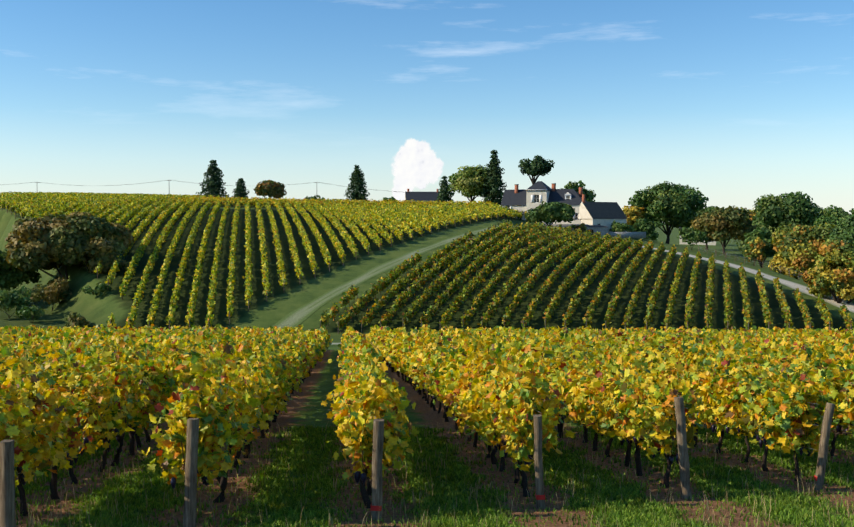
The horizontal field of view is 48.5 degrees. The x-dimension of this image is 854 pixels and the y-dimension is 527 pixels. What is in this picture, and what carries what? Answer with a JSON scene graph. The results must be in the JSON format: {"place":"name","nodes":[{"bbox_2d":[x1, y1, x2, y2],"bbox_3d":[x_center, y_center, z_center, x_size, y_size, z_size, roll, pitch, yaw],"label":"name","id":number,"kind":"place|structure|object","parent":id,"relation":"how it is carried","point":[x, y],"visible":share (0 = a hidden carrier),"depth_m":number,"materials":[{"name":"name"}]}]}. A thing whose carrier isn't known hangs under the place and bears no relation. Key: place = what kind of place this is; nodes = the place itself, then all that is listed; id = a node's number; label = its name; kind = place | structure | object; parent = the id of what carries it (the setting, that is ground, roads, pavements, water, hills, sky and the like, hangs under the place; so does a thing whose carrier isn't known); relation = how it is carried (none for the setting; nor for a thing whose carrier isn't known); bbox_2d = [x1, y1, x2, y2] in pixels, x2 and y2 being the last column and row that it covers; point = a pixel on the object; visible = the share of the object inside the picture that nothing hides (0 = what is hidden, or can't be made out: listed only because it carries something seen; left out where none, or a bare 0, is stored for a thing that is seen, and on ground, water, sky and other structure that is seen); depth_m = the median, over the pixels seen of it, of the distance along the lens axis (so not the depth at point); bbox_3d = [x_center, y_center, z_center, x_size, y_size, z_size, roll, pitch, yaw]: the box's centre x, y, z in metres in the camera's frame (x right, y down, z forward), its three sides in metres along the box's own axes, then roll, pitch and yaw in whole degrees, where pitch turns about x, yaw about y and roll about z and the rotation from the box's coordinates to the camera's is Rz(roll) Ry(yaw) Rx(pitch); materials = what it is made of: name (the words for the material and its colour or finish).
{"place":"outdoors","nodes":[
{"label":"outdoors","id":0,"kind":"place"},
{"bbox_2d":[4,180,437,193],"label":"power line wires","id":1,"kind":"object","parent":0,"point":[224,185],"visible":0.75,"depth_m":311.64,"materials":[{"name":"black metal"}]},
{"bbox_2d":[392,138,443,201],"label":"cloud","id":2,"kind":"structure","parent":0,"point":[418,164],"depth_m":2990.59,"materials":[{"name":"white"}]},
{"bbox_2d":[0,204,853,526],"bbox_3d":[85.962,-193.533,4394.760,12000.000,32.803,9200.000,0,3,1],"label":"terrain","id":3,"kind":"structure","parent":0,"point":[316,386],"depth_m":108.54,"materials":[{"name":"green plant"}]},
{"bbox_2d":[0,286,31,317],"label":"tree","id":4,"kind":"object","parent":3,"relation":"on","point":[10,300],"visible":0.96,"depth_m":112.10,"materials":[{"name":"green plant"}]},
{"bbox_2d":[0,249,41,291],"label":"tree","id":5,"kind":"object","parent":3,"relation":"on","point":[12,277],"visible":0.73,"depth_m":124.72,"materials":[{"name":"green plant"}]},
{"bbox_2d":[15,305,44,322],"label":"bush","id":6,"kind":"object","parent":3,"relation":"on","point":[25,312],"visible":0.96,"depth_m":108.74,"materials":[{"name":"green plant"}]},
{"bbox_2d":[26,275,71,311],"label":"tree","id":7,"kind":"object","parent":3,"relation":"on","point":[55,290],"visible":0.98,"depth_m":118.60,"materials":[{"name":"brown plant"}]},
{"bbox_2d":[5,211,134,279],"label":"oak tree","id":8,"kind":"object","parent":3,"relation":"on","point":[51,241],"visible":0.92,"depth_m":121.91,"materials":[{"name":"green plant"}]},
{"bbox_2d":[65,312,90,327],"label":"bush","id":9,"kind":"object","parent":3,"relation":"on","point":[76,320],"visible":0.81,"depth_m":104.41,"materials":[{"name":"green plant"}]},
{"bbox_2d":[82,281,111,295],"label":"bush","id":10,"kind":"object","parent":3,"relation":"on","point":[100,289],"visible":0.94,"depth_m":113.37,"materials":[{"name":"green plant"}]},
{"bbox_2d":[118,260,136,272],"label":"bush","id":11,"kind":"object","parent":3,"relation":"on","point":[125,263],"visible":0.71,"depth_m":122.28,"materials":[{"name":"green plant"}]},
{"bbox_2d":[196,160,229,197],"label":"conifer tree","id":12,"kind":"object","parent":3,"relation":"on","point":[213,185],"visible":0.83,"depth_m":284.20,"materials":[{"name":"green plant"}]},
{"bbox_2d":[232,178,248,198],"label":"conifer tree","id":13,"kind":"object","parent":3,"relation":"on","point":[240,189],"visible":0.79,"depth_m":279.38,"materials":[{"name":"green plant"}]},
{"bbox_2d":[1,207,521,329],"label":"vineyard posts","id":14,"kind":"object","parent":3,"relation":"on","point":[266,297],"visible":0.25,"depth_m":123.83,"materials":[{"name":"brown wood"}]},
{"bbox_2d":[0,191,526,328],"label":"vine rows","id":15,"kind":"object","parent":3,"relation":"on","point":[125,207],"depth_m":156.21,"materials":[{"name":"green plant"}]},
{"bbox_2d":[253,179,286,199],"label":"autumn tree","id":16,"kind":"object","parent":3,"relation":"on","point":[270,188],"visible":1,"depth_m":277.61,"materials":[{"name":"brown plant"}]},
{"bbox_2d":[305,195,324,199],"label":"bush","id":17,"kind":"object","parent":3,"relation":"on","point":[311,197],"visible":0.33,"depth_m":261.61,"materials":[{"name":"green plant"}]},
{"bbox_2d":[172,195,497,207],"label":"hilltop vines","id":18,"kind":"structure","parent":3,"relation":"on","point":[253,200],"depth_m":218.35,"materials":[{"name":"green plant"}]},
{"bbox_2d":[345,165,369,200],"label":"conifer tree","id":19,"kind":"object","parent":3,"relation":"on","point":[357,179],"visible":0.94,"depth_m":283.42,"materials":[{"name":"green plant"}]},
{"bbox_2d":[383,197,396,201],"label":"bush","id":20,"kind":"object","parent":3,"relation":"on","point":[390,198],"visible":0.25,"depth_m":261.43,"materials":[{"name":"green plant"}]},
{"bbox_2d":[272,225,518,331],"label":"track strip","id":21,"kind":"object","parent":3,"relation":"on","point":[297,317],"visible":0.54,"depth_m":117.38,"materials":[{"name":"green plant"}]},
{"bbox_2d":[0,397,834,526],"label":"vineyard posts","id":22,"kind":"object","parent":3,"relation":"on","point":[7,496],"visible":0.94,"depth_m":11.08,"materials":[{"name":"brown wood"}]},
{"bbox_2d":[405,189,438,201],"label":"house","id":23,"kind":"structure","parent":3,"relation":"on","point":[420,196],"depth_m":331.22,"materials":[{"name":"stone"}]},
{"bbox_2d":[0,323,853,515],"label":"vines","id":24,"kind":"object","parent":3,"relation":"on","point":[271,364],"depth_m":15.36,"materials":[{"name":"yellow plant"}]},
{"bbox_2d":[18,369,843,473],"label":"trellis wires","id":25,"kind":"object","parent":24,"relation":"on","point":[540,412],"visible":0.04,"depth_m":13.56,"materials":[{"name":"grey metal"}]},
{"bbox_2d":[16,383,852,488],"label":"grape clusters","id":26,"kind":"object","parent":24,"relation":"hanging from","point":[358,475],"visible":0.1,"depth_m":13.84,"materials":[{"name":"food"}]},
{"bbox_2d":[434,176,454,202],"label":"conifer tree","id":27,"kind":"object","parent":3,"relation":"on","point":[443,195],"visible":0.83,"depth_m":263.45,"materials":[{"name":"green plant"}]},
{"bbox_2d":[448,164,491,201],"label":"tree","id":28,"kind":"object","parent":3,"relation":"on","point":[467,182],"visible":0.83,"depth_m":244.77,"materials":[{"name":"green plant"}]},
{"bbox_2d":[481,150,506,205],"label":"conifer tree","id":29,"kind":"object","parent":3,"relation":"on","point":[494,183],"visible":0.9,"depth_m":242.78,"materials":[{"name":"green plant"}]},
{"bbox_2d":[518,155,554,184],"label":"pine tree","id":30,"kind":"object","parent":3,"relation":"on","point":[538,166],"visible":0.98,"depth_m":228.23,"materials":[{"name":"green plant"}]},
{"bbox_2d":[501,181,587,229],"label":"house","id":31,"kind":"structure","parent":3,"relation":"on","point":[537,193],"depth_m":203.63,"materials":[{"name":"stone"}]},
{"bbox_2d":[525,201,574,225],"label":"garden tree","id":32,"kind":"object","parent":3,"relation":"on","point":[546,213],"visible":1,"depth_m":188.95,"materials":[{"name":"green plant"}]},
{"bbox_2d":[560,180,595,201],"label":"broad tree","id":33,"kind":"object","parent":3,"relation":"on","point":[590,195],"visible":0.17,"depth_m":237.40,"materials":[{"name":"green plant"}]},
{"bbox_2d":[571,223,586,231],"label":"bush","id":34,"kind":"object","parent":3,"relation":"on","point":[582,227],"depth_m":188.57,"materials":[{"name":"green plant"}]},
{"bbox_2d":[320,245,851,333],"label":"vineyard posts","id":35,"kind":"object","parent":3,"relation":"on","point":[586,322],"visible":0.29,"depth_m":101.21,"materials":[{"name":"brown wood"}]},
{"bbox_2d":[319,219,853,332],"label":"grapevine rows","id":36,"kind":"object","parent":3,"relation":"on","point":[578,237],"depth_m":116.70,"materials":[{"name":"green plant"}]},
{"bbox_2d":[578,194,627,231],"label":"gabled barn","id":37,"kind":"object","parent":3,"relation":"on","point":[607,214],"visible":0.33,"depth_m":200.91,"materials":[{"name":"stone"}]},
{"bbox_2d":[566,225,645,237],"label":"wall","id":38,"kind":"structure","parent":3,"relation":"on","point":[603,230],"depth_m":192.61,"materials":[{"name":"stone"}]},
{"bbox_2d":[610,220,634,231],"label":"bush","id":39,"kind":"object","parent":3,"relation":"on","point":[618,227],"depth_m":197.38,"materials":[{"name":"green plant"}]},
{"bbox_2d":[622,205,645,225],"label":"yellow tree","id":40,"kind":"object","parent":3,"relation":"on","point":[632,213],"visible":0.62,"depth_m":221.63,"materials":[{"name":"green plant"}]},
{"bbox_2d":[628,218,662,238],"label":"bush","id":41,"kind":"object","parent":3,"relation":"on","point":[642,225],"depth_m":202.52,"materials":[{"name":"green plant"}]},
{"bbox_2d":[642,231,658,240],"bbox_3d":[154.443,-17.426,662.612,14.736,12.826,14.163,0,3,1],"label":"bush","id":42,"kind":"object","parent":3,"relation":"on","point":[654,236],"visible":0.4,"depth_m":657.98,"materials":[{"name":"green plant"}]},
{"bbox_2d":[628,181,708,243],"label":"broad tree","id":43,"kind":"object","parent":3,"relation":"on","point":[669,205],"visible":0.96,"depth_m":222.53,"materials":[{"name":"green plant"}]},
{"bbox_2d":[677,227,708,250],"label":"tree","id":44,"kind":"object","parent":3,"relation":"on","point":[689,236],"depth_m":182.86,"materials":[{"name":"green plant"}]},
{"bbox_2d":[679,227,715,244],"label":"wall","id":45,"kind":"structure","parent":3,"relation":"on","point":[701,243],"depth_m":296.62,"materials":[{"name":"stone"}]},
{"bbox_2d":[689,206,719,249],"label":"tree","id":46,"kind":"object","parent":3,"relation":"on","point":[706,209],"visible":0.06,"depth_m":256.19,"materials":[{"name":"green plant"}]},
{"bbox_2d":[690,205,756,254],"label":"broad tree","id":47,"kind":"object","parent":3,"relation":"on","point":[721,225],"visible":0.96,"depth_m":195.56,"materials":[{"name":"green plant"}]},
{"bbox_2d":[642,246,853,312],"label":"gravel track","id":48,"kind":"structure","parent":3,"relation":"on","point":[804,290],"depth_m":132.76,"materials":[{"name":"grey gravel"}]},
{"bbox_2d":[739,208,757,240],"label":"tree","id":49,"kind":"object","parent":3,"relation":"on","point":[751,214],"depth_m":246.38,"materials":[{"name":"green plant"}]},
{"bbox_2d":[742,237,766,265],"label":"tree","id":50,"kind":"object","parent":3,"relation":"on","point":[753,253],"depth_m":167.75,"materials":[{"name":"yellow plant"}]},
{"bbox_2d":[736,227,776,267],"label":"broad tree","id":51,"kind":"object","parent":3,"relation":"on","point":[763,235],"visible":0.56,"depth_m":169.38,"materials":[{"name":"green plant"}]},
{"bbox_2d":[698,246,849,296],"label":"field fence","id":52,"kind":"object","parent":3,"relation":"on","point":[725,253],"depth_m":162.88,"materials":[{"name":"brown wood"}]},
{"bbox_2d":[751,191,820,233],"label":"broad tree","id":53,"kind":"object","parent":3,"relation":"on","point":[773,213],"visible":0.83,"depth_m":205.72,"materials":[{"name":"green plant"}]},
{"bbox_2d":[768,222,836,281],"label":"broad tree","id":54,"kind":"object","parent":3,"relation":"on","point":[796,249],"visible":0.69,"depth_m":155.76,"materials":[{"name":"orange plant"}]},
{"bbox_2d":[801,238,853,303],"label":"broad tree","id":55,"kind":"object","parent":3,"relation":"on","point":[830,273],"visible":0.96,"depth_m":116.72,"materials":[{"name":"orange plant"}]},
{"bbox_2d":[818,205,845,216],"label":"tree","id":56,"kind":"object","parent":3,"relation":"on","point":[827,211],"visible":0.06,"depth_m":233.70,"materials":[{"name":"green plant"}]},
{"bbox_2d":[813,209,853,226],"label":"broad tree","id":57,"kind":"object","parent":3,"relation":"on","point":[835,216],"visible":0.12,"depth_m":181.54,"materials":[{"name":"green plant"}]},
{"bbox_2d":[817,215,853,254],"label":"broad tree","id":58,"kind":"object","parent":3,"relation":"on","point":[843,229],"visible":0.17,"depth_m":127.11,"materials":[{"name":"green plant"}]},
{"bbox_2d":[0,0,853,213],"label":"sky","id":59,"kind":"structure","parent":0,"point":[739,102],"materials":[{"name":"blue"}]}
]}

